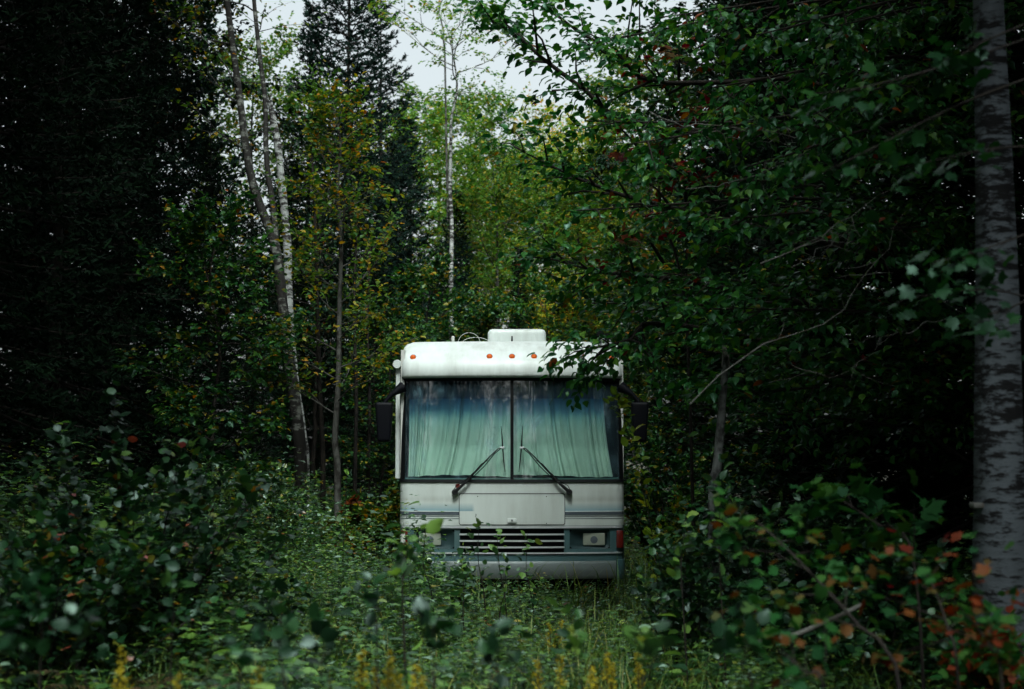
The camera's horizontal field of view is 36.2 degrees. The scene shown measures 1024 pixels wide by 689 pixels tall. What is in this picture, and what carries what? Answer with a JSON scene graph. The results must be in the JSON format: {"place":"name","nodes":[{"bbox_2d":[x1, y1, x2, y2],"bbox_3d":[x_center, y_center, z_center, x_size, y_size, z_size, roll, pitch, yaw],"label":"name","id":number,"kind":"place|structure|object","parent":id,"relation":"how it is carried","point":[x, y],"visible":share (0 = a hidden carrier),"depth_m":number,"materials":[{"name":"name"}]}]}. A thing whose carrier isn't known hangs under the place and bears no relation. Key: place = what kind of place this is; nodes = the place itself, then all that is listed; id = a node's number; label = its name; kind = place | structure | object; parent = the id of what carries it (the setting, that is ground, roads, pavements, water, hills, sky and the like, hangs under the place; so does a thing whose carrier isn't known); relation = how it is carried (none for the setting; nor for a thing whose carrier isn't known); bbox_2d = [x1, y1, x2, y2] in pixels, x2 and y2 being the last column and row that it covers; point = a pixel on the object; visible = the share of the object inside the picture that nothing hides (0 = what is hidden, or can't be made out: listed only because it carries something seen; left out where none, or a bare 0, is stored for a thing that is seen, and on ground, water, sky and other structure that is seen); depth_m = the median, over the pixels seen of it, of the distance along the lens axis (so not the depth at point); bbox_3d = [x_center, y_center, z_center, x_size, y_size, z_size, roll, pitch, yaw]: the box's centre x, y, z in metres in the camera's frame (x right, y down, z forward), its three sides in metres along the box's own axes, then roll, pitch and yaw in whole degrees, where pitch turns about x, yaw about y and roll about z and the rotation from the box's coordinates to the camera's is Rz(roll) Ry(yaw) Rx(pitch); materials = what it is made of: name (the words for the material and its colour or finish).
{"place":"outdoors","nodes":[
{"label":"outdoors","id":0,"kind":"place"},
{"bbox_2d":[2,461,970,688],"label":"ground","id":1,"kind":"structure","parent":0,"point":[572,588],"depth_m":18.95,"materials":[{"name":"green plant"}]},
{"bbox_2d":[0,591,37,688],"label":"leafy stem","id":2,"kind":"object","parent":1,"relation":"on","point":[8,643],"visible":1,"depth_m":4.53,"materials":[{"name":"green plant"}]},
{"bbox_2d":[10,550,56,688],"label":"leafy stem","id":3,"kind":"object","parent":1,"relation":"on","point":[41,602],"visible":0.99,"depth_m":5.14,"materials":[{"name":"green plant"}]},
{"bbox_2d":[0,0,154,550],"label":"fir tree","id":4,"kind":"object","parent":1,"relation":"on","point":[36,29],"visible":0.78,"depth_m":17.11,"materials":[{"name":"green plant"}]},
{"bbox_2d":[51,599,108,688],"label":"leafy stem","id":5,"kind":"object","parent":1,"relation":"on","point":[80,625],"visible":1,"depth_m":4.73,"materials":[{"name":"green plant"}]},
{"bbox_2d":[0,0,200,529],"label":"fir tree","id":6,"kind":"object","parent":1,"relation":"on","point":[109,162],"visible":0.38,"depth_m":22.05,"materials":[{"name":"green plant"}]},
{"bbox_2d":[0,491,223,688],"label":"broad leaved shrub","id":7,"kind":"object","parent":1,"relation":"on","point":[47,555],"visible":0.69,"depth_m":8.42,"materials":[{"name":"green plant"}]},
{"bbox_2d":[0,0,235,493],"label":"maple tree","id":8,"kind":"object","parent":1,"relation":"on","point":[202,18],"visible":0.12,"depth_m":26.08,"materials":[{"name":"green plant"}]},
{"bbox_2d":[7,669,245,688],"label":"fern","id":9,"kind":"object","parent":1,"relation":"on","point":[59,684],"visible":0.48,"depth_m":8.07,"materials":[{"name":"green plant"}]},
{"bbox_2d":[9,0,247,530],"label":"fir tree","id":10,"kind":"object","parent":1,"relation":"on","point":[154,62],"visible":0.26,"depth_m":26.02,"materials":[{"name":"green plant"}]},
{"bbox_2d":[0,381,304,683],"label":"broad leaved shrub","id":11,"kind":"object","parent":1,"relation":"on","point":[124,493],"visible":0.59,"depth_m":9.43,"materials":[{"name":"green plant"}]},
{"bbox_2d":[0,0,320,464],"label":"maple tree","id":12,"kind":"object","parent":1,"relation":"on","point":[228,81],"visible":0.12,"depth_m":31.24,"materials":[{"name":"green plant"}]},
{"bbox_2d":[5,0,320,450],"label":"maple tree","id":13,"kind":"object","parent":1,"relation":"on","point":[286,127],"visible":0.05,"depth_m":36.00,"materials":[{"name":"green plant"}]},
{"bbox_2d":[150,560,193,688],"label":"leafy stem","id":14,"kind":"object","parent":1,"relation":"on","point":[166,578],"visible":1,"depth_m":6.12,"materials":[{"name":"green plant"}]},
{"bbox_2d":[78,0,276,482],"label":"spruce tree","id":15,"kind":"object","parent":1,"relation":"on","point":[190,159],"visible":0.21,"depth_m":30.01,"materials":[{"name":"green plant"}]},
{"bbox_2d":[98,533,317,671],"bbox_3d":[-2.205,1.843,10.849,1.699,1.162,1.188,-2,-5,29],"label":"broad leaved shrub","id":16,"kind":"object","parent":1,"relation":"on","point":[239,562],"visible":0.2,"depth_m":10.62,"materials":[{"name":"green plant"}]},
{"bbox_2d":[146,118,275,511],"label":"fir tree","id":17,"kind":"object","parent":1,"relation":"on","point":[218,178],"visible":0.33,"depth_m":27.05,"materials":[{"name":"green plant"}]},
{"bbox_2d":[104,183,319,525],"bbox_3d":[-3.960,0.469,21.136,2.783,5.384,2.434,2,-5,-27],"label":"young maple","id":18,"kind":"object","parent":1,"relation":"on","point":[181,397],"visible":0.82,"depth_m":21.05,"materials":[{"name":"green plant"}]},
{"bbox_2d":[178,187,293,516],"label":"fir tree","id":19,"kind":"object","parent":1,"relation":"on","point":[247,227],"visible":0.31,"depth_m":29.02,"materials":[{"name":"green plant"}]},
{"bbox_2d":[148,441,323,573],"bbox_3d":[-2.991,1.921,16.878,1.900,1.762,1.500,-2,-5,23],"label":"hazel shrub","id":20,"kind":"object","parent":1,"relation":"on","point":[269,506],"visible":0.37,"depth_m":16.77,"materials":[{"name":"green plant"}]},
{"bbox_2d":[149,0,328,547],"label":"leaning tree","id":21,"kind":"object","parent":1,"relation":"on","point":[298,429],"visible":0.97,"depth_m":24.26,"materials":[{"name":"grey plant"}]},
{"bbox_2d":[176,10,342,451],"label":"maple tree","id":22,"kind":"object","parent":1,"relation":"on","point":[285,101],"visible":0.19,"depth_m":40.16,"materials":[{"name":"green plant"}]},
{"bbox_2d":[225,608,299,688],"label":"leafy stem","id":23,"kind":"object","parent":1,"relation":"on","point":[245,656],"visible":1,"depth_m":4.77,"materials":[{"name":"green plant"}]},
{"bbox_2d":[248,578,299,688],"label":"leafy stem","id":24,"kind":"object","parent":1,"relation":"on","point":[291,623],"visible":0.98,"depth_m":5.44,"materials":[{"name":"green plant"}]},
{"bbox_2d":[226,146,347,514],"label":"fir tree","id":25,"kind":"object","parent":1,"relation":"on","point":[306,402],"visible":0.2,"depth_m":33.96,"materials":[{"name":"green plant"}]},
{"bbox_2d":[267,86,309,530],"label":"snapped birch","id":26,"kind":"object","parent":1,"relation":"on","point":[280,170],"visible":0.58,"depth_m":25.18,"materials":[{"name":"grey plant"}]},
{"bbox_2d":[242,0,349,477],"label":"spruce tree","id":27,"kind":"object","parent":1,"relation":"on","point":[308,4],"visible":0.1,"depth_m":40.36,"materials":[{"name":"green plant"}]},
{"bbox_2d":[242,488,350,568],"bbox_3d":[-2.657,2.366,18.799,1.521,1.399,1.546,0,-4,0],"label":"hazel shrub","id":28,"kind":"object","parent":1,"relation":"on","point":[332,534],"visible":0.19,"depth_m":19.06,"materials":[{"name":"green plant"}]},
{"bbox_2d":[300,107,325,522],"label":"dark sapling","id":29,"kind":"object","parent":1,"relation":"on","point":[319,389],"visible":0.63,"depth_m":23.55,"materials":[{"name":"brown plant"}]},
{"bbox_2d":[229,84,413,514],"bbox_3d":[-4.455,-0.973,33.231,4.448,9.749,3.984,-3,-5,35],"label":"maple tree","id":30,"kind":"object","parent":1,"relation":"on","point":[314,413],"visible":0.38,"depth_m":32.84,"materials":[{"name":"green plant"}]},
{"bbox_2d":[299,598,351,688],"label":"leafy stem","id":31,"kind":"object","parent":1,"relation":"on","point":[325,631],"visible":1,"depth_m":4.83,"materials":[{"name":"green plant"}]},
{"bbox_2d":[243,64,430,543],"bbox_3d":[-2.461,-0.301,22.156,2.625,7.480,2.160,0,-4,0],"label":"young birch","id":32,"kind":"object","parent":1,"relation":"on","point":[323,106],"visible":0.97,"depth_m":22.08,"materials":[{"name":"green plant"}]},
{"bbox_2d":[238,0,443,503],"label":"spruce tree","id":33,"kind":"object","parent":1,"relation":"on","point":[351,40],"visible":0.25,"depth_m":40.35,"materials":[{"name":"green plant"}]},
{"bbox_2d":[269,56,412,499],"bbox_3d":[-3.764,-1.244,36.272,4.283,11.019,4.397,0,-4,2],"label":"spruce tree","id":34,"kind":"object","parent":1,"relation":"on","point":[364,107],"visible":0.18,"depth_m":36.08,"materials":[{"name":"green plant"}]},
{"bbox_2d":[346,187,362,493],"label":"dark sapling","id":35,"kind":"object","parent":1,"relation":"on","point":[355,295],"visible":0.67,"depth_m":25.04,"materials":[{"name":"brown plant"}]},
{"bbox_2d":[325,243,401,506],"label":"fir tree","id":36,"kind":"object","parent":1,"relation":"on","point":[386,476],"visible":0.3,"depth_m":30.87,"materials":[{"name":"green plant"}]},
{"bbox_2d":[357,232,374,505],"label":"dark sapling","id":37,"kind":"object","parent":1,"relation":"on","point":[368,287],"visible":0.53,"depth_m":27.02,"materials":[{"name":"green plant"}]},
{"bbox_2d":[339,468,399,577],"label":"hazel shrub","id":38,"kind":"object","parent":1,"relation":"on","point":[394,507],"visible":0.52,"depth_m":18.26,"materials":[{"name":"green plant"}]},
{"bbox_2d":[353,551,403,688],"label":"leafy stem","id":39,"kind":"object","parent":1,"relation":"on","point":[371,600],"visible":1,"depth_m":5.34,"materials":[{"name":"green plant"}]},
{"bbox_2d":[311,1,447,488],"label":"spruce tree","id":40,"kind":"object","parent":1,"relation":"on","point":[410,152],"visible":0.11,"depth_m":43.39,"materials":[{"name":"green plant"}]},
{"bbox_2d":[325,287,445,542],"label":"young maple","id":41,"kind":"object","parent":1,"relation":"on","point":[348,449],"visible":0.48,"depth_m":27.30,"materials":[{"name":"green plant"}]},
{"bbox_2d":[360,100,443,490],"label":"spruce tree","id":42,"kind":"object","parent":1,"relation":"on","point":[415,196],"visible":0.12,"depth_m":46.19,"materials":[{"name":"green plant"}]},
{"bbox_2d":[385,518,443,685],"bbox_3d":[-0.437,1.493,6.905,0.271,1.445,0.203,0,-4,0],"label":"leafy stem","id":43,"kind":"object","parent":1,"relation":"on","point":[433,526],"visible":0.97,"depth_m":6.95,"materials":[{"name":"green plant"}]},
{"bbox_2d":[359,246,486,494],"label":"young maple","id":44,"kind":"object","parent":1,"relation":"on","point":[408,285],"visible":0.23,"depth_m":33.15,"materials":[{"name":"green plant"}]},
{"bbox_2d":[336,96,516,375],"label":"maple tree","id":45,"kind":"object","parent":1,"relation":"on","point":[435,121],"visible":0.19,"depth_m":46.89,"materials":[{"name":"green plant"}]},
{"bbox_2d":[392,520,470,620],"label":"weed clump","id":46,"kind":"object","parent":1,"relation":"on","point":[427,561],"visible":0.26,"depth_m":14.46,"materials":[{"name":"green plant"}]},
{"bbox_2d":[411,596,462,688],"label":"leafy stem","id":47,"kind":"object","parent":1,"relation":"on","point":[420,606],"visible":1,"depth_m":4.93,"materials":[{"name":"green plant"}]},
{"bbox_2d":[366,69,512,341],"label":"maple tree","id":48,"kind":"object","parent":1,"relation":"on","point":[464,106],"visible":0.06,"depth_m":51.86,"materials":[{"name":"green plant"}]},
{"bbox_2d":[359,0,528,341],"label":"birch tree","id":49,"kind":"object","parent":1,"relation":"on","point":[457,92],"visible":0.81,"depth_m":35.44,"materials":[{"name":"green plant"}]},
{"bbox_2d":[421,190,486,341],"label":"spruce tree","id":50,"kind":"object","parent":1,"relation":"on","point":[459,265],"visible":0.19,"depth_m":41.20,"materials":[{"name":"green plant"}]},
{"bbox_2d":[432,290,514,341],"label":"young maple","id":51,"kind":"object","parent":1,"relation":"on","point":[486,317],"visible":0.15,"depth_m":34.89,"materials":[{"name":"green plant"}]},
{"bbox_2d":[0,558,971,688],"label":"grass","id":52,"kind":"structure","parent":1,"relation":"on","point":[625,675],"depth_m":9.61,"materials":[{"name":"green plant"}]},
{"bbox_2d":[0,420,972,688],"bbox_3d":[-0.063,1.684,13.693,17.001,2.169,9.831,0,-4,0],"label":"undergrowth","id":53,"kind":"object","parent":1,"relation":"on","point":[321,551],"visible":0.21,"depth_m":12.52,"materials":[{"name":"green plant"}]},
{"bbox_2d":[0,428,972,599],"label":"undergrowth","id":54,"kind":"object","parent":1,"relation":"on","point":[319,510],"visible":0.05,"depth_m":20.69,"materials":[{"name":"green plant"}]},
{"bbox_2d":[400,120,579,341],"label":"maple tree","id":55,"kind":"object","parent":1,"relation":"on","point":[475,170],"visible":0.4,"depth_m":41.95,"materials":[{"name":"green plant"}]},
{"bbox_2d":[429,69,565,332],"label":"aspen tree","id":56,"kind":"object","parent":1,"relation":"on","point":[481,123],"visible":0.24,"depth_m":48.25,"materials":[{"name":"green plant"}]},
{"bbox_2d":[477,618,534,688],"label":"leafy stem","id":57,"kind":"object","parent":1,"relation":"on","point":[488,648],"visible":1,"depth_m":4.95,"materials":[{"name":"green plant"}]},
{"bbox_2d":[0,443,1016,688],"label":"undergrowth","id":58,"kind":"object","parent":1,"relation":"on","point":[418,631],"visible":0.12,"depth_m":9.91,"materials":[{"name":"green plant"}]},
{"bbox_2d":[375,329,648,596],"bbox_3d":[0.000,1.601,21.405,2.977,3.290,9.270,0,-4,0],"label":"motorhome","id":59,"kind":"object","parent":1,"relation":"on","point":[498,438],"visible":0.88,"depth_m":17.00,"materials":[{"name":"paint"}]},
{"bbox_2d":[467,81,607,337],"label":"maple tree","id":60,"kind":"object","parent":1,"relation":"on","point":[547,117],"visible":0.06,"depth_m":56.09,"materials":[{"name":"green plant"}]},
{"bbox_2d":[461,130,627,339],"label":"maple tree","id":61,"kind":"object","parent":1,"relation":"on","point":[503,281],"visible":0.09,"depth_m":45.90,"materials":[{"name":"green plant"}]},
{"bbox_2d":[495,269,594,341],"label":"young maple","id":62,"kind":"object","parent":1,"relation":"on","point":[519,312],"visible":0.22,"depth_m":33.79,"materials":[{"name":"green plant"}]},
{"bbox_2d":[544,597,602,688],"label":"leafy stem","id":63,"kind":"object","parent":1,"relation":"on","point":[574,644],"visible":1,"depth_m":5.53,"materials":[{"name":"green plant"}]},
{"bbox_2d":[500,127,654,396],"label":"maple tree","id":64,"kind":"object","parent":1,"relation":"on","point":[557,216],"visible":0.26,"depth_m":39.90,"materials":[{"name":"green plant"}]},
{"bbox_2d":[561,213,697,503],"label":"young maple","id":65,"kind":"object","parent":1,"relation":"on","point":[615,252],"visible":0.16,"depth_m":32.86,"materials":[{"name":"green plant"}]},
{"bbox_2d":[602,385,661,613],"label":"willow sapling","id":66,"kind":"object","parent":1,"relation":"on","point":[622,402],"visible":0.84,"depth_m":13.15,"materials":[{"name":"green plant"}]},
{"bbox_2d":[557,10,738,425],"bbox_3d":[3.644,-1.814,38.197,5.070,12.858,6.133,0,-4,2],"label":"maple tree","id":67,"kind":"object","parent":1,"relation":"on","point":[627,111],"visible":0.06,"depth_m":37.90,"materials":[{"name":"green plant"}]},
{"bbox_2d":[622,621,681,688],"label":"leafy stem","id":68,"kind":"object","parent":1,"relation":"on","point":[651,646],"visible":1,"depth_m":5.17,"materials":[{"name":"green plant"}]},
{"bbox_2d":[595,265,712,518],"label":"young maple","id":69,"kind":"object","parent":1,"relation":"on","point":[629,472],"visible":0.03,"depth_m":27.52,"materials":[{"name":"green plant"}]},
{"bbox_2d":[576,37,739,603],"bbox_3d":[1.295,-0.004,14.117,1.479,5.551,1.288,0,-4,0],"label":"red maple","id":70,"kind":"object","parent":1,"relation":"on","point":[620,155],"visible":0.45,"depth_m":14.23,"materials":[{"name":"green plant"}]},
{"bbox_2d":[624,406,733,580],"bbox_3d":[1.778,1.838,18.014,1.617,2.263,1.240,0,-4,0],"label":"hazel shrub","id":71,"kind":"object","parent":1,"relation":"on","point":[630,495],"visible":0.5,"depth_m":18.12,"materials":[{"name":"green plant"}]},
{"bbox_2d":[666,511,698,682],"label":"leafy stem","id":72,"kind":"object","parent":1,"relation":"on","point":[688,546],"visible":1,"depth_m":9.43,"materials":[{"name":"green plant"}]},
{"bbox_2d":[602,191,765,559],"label":"young maple","id":73,"kind":"object","parent":1,"relation":"on","point":[666,250],"visible":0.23,"depth_m":23.75,"materials":[{"name":"green plant"}]},
{"bbox_2d":[635,486,733,589],"bbox_3d":[1.681,2.110,15.422,0.977,1.411,0.719,-3,-5,37],"label":"hazel shrub","id":74,"kind":"object","parent":1,"relation":"on","point":[676,519],"visible":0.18,"depth_m":15.48,"materials":[{"name":"green plant"}]},
{"bbox_2d":[624,98,778,543],"bbox_3d":[3.679,-0.255,28.034,3.625,8.543,3.631,2,-5,-29],"label":"fir tree","id":75,"kind":"object","parent":1,"relation":"on","point":[701,418],"visible":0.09,"depth_m":28.00,"materials":[{"name":"green plant"}]},
{"bbox_2d":[628,511,776,678],"bbox_3d":[1.277,1.779,10.375,1.028,1.344,0.719,0,-4,0],"label":"viburnum shrub","id":76,"kind":"object","parent":1,"relation":"on","point":[699,616],"visible":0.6,"depth_m":10.36,"materials":[{"name":"green plant"}]},
{"bbox_2d":[708,338,729,639],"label":"dead tree","id":77,"kind":"object","parent":1,"relation":"on","point":[719,435],"visible":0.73,"depth_m":11.95,"materials":[{"name":"grey wood"}]},
{"bbox_2d":[453,0,1023,480],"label":"beech tree","id":78,"kind":"object","parent":1,"relation":"on","point":[891,26],"visible":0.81,"depth_m":12.75,"materials":[{"name":"green plant"}]},
{"bbox_2d":[710,583,770,688],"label":"leafy stem","id":79,"kind":"object","parent":1,"relation":"on","point":[727,644],"visible":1,"depth_m":4.93,"materials":[{"name":"green plant"}]},
{"bbox_2d":[639,453,879,666],"bbox_3d":[1.922,1.646,11.469,1.727,1.694,1.260,-3,-5,30],"label":"viburnum shrub","id":80,"kind":"object","parent":1,"relation":"on","point":[736,569],"visible":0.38,"depth_m":11.22,"materials":[{"name":"green plant"}]},
{"bbox_2d":[573,0,960,498],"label":"maple tree","id":81,"kind":"object","parent":1,"relation":"on","point":[607,165],"visible":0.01,"depth_m":33.25,"materials":[{"name":"green plant"}]},
{"bbox_2d":[623,0,911,554],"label":"fir tree","id":82,"kind":"object","parent":1,"relation":"on","point":[699,423],"visible":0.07,"depth_m":22.88,"materials":[{"name":"green plant"}]},
{"bbox_2d":[710,560,851,688],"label":"maple sapling","id":83,"kind":"object","parent":1,"relation":"on","point":[836,568],"visible":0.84,"depth_m":5.16,"materials":[{"name":"green plant"}]},
{"bbox_2d":[688,481,913,688],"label":"maple sapling","id":84,"kind":"object","parent":1,"relation":"on","point":[724,541],"visible":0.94,"depth_m":5.98,"materials":[{"name":"green plant"}]},
{"bbox_2d":[578,0,1023,494],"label":"maple tree","id":85,"kind":"object","parent":1,"relation":"on","point":[604,158],"visible":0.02,"depth_m":28.81,"materials":[{"name":"green plant"}]},
{"bbox_2d":[712,243,895,583],"bbox_3d":[3.123,0.948,16.489,2.157,4.172,1.886,-2,-5,24],"label":"young maple","id":86,"kind":"object","parent":1,"relation":"on","point":[753,459],"visible":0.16,"depth_m":16.36,"materials":[{"name":"green plant"}]},
{"bbox_2d":[686,0,974,577],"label":"fir tree","id":87,"kind":"object","parent":1,"relation":"on","point":[783,16],"visible":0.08,"depth_m":18.88,"materials":[{"name":"green plant"}]},
{"bbox_2d":[665,0,1023,454],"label":"maple tree","id":88,"kind":"object","parent":1,"relation":"on","point":[705,7],"visible":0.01,"depth_m":24.53,"materials":[{"name":"green plant"}]},
{"bbox_2d":[677,0,1023,646],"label":"fir tree","id":89,"kind":"object","parent":1,"relation":"on","point":[949,465],"visible":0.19,"depth_m":14.77,"materials":[{"name":"green plant"}]},
{"bbox_2d":[738,497,967,688],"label":"viburnum shrub","id":90,"kind":"object","parent":1,"relation":"on","point":[903,626],"visible":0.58,"depth_m":9.55,"materials":[{"name":"green plant"}]},
{"bbox_2d":[761,462,946,688],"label":"maple sapling","id":91,"kind":"object","parent":1,"relation":"on","point":[828,501],"visible":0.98,"depth_m":7.74,"materials":[{"name":"green plant"}]},
{"bbox_2d":[751,0,1023,589],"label":"fir tree","id":92,"kind":"object","parent":1,"relation":"on","point":[898,281],"visible":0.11,"depth_m":16.77,"materials":[{"name":"green plant"}]},
{"bbox_2d":[774,15,1023,360],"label":"overhanging maple","id":93,"kind":"object","parent":1,"relation":"on","point":[952,62],"visible":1,"depth_m":6.77,"materials":[{"name":"green plant"}]},
{"bbox_2d":[844,521,1023,688],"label":"maple sapling","id":94,"kind":"object","parent":1,"relation":"on","point":[887,611],"visible":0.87,"depth_m":5.92,"materials":[{"name":"green plant"}]},
{"bbox_2d":[885,545,1023,688],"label":"maple sapling","id":95,"kind":"object","parent":1,"relation":"on","point":[1003,660],"visible":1,"depth_m":5.28,"materials":[{"name":"green plant"}]},
{"bbox_2d":[920,589,1023,688],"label":"viburnum shrub","id":96,"kind":"object","parent":1,"relation":"on","point":[972,676],"visible":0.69,"depth_m":7.35,"materials":[{"name":"green plant"}]},
{"bbox_2d":[972,0,1023,678],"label":"white birch","id":97,"kind":"object","parent":1,"relation":"on","point":[998,489],"visible":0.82,"depth_m":8.54,"materials":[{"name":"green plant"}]},
{"bbox_2d":[0,0,1023,456],"label":"sky","id":98,"kind":"structure","parent":0,"point":[424,77],"materials":[{"name":"white"}]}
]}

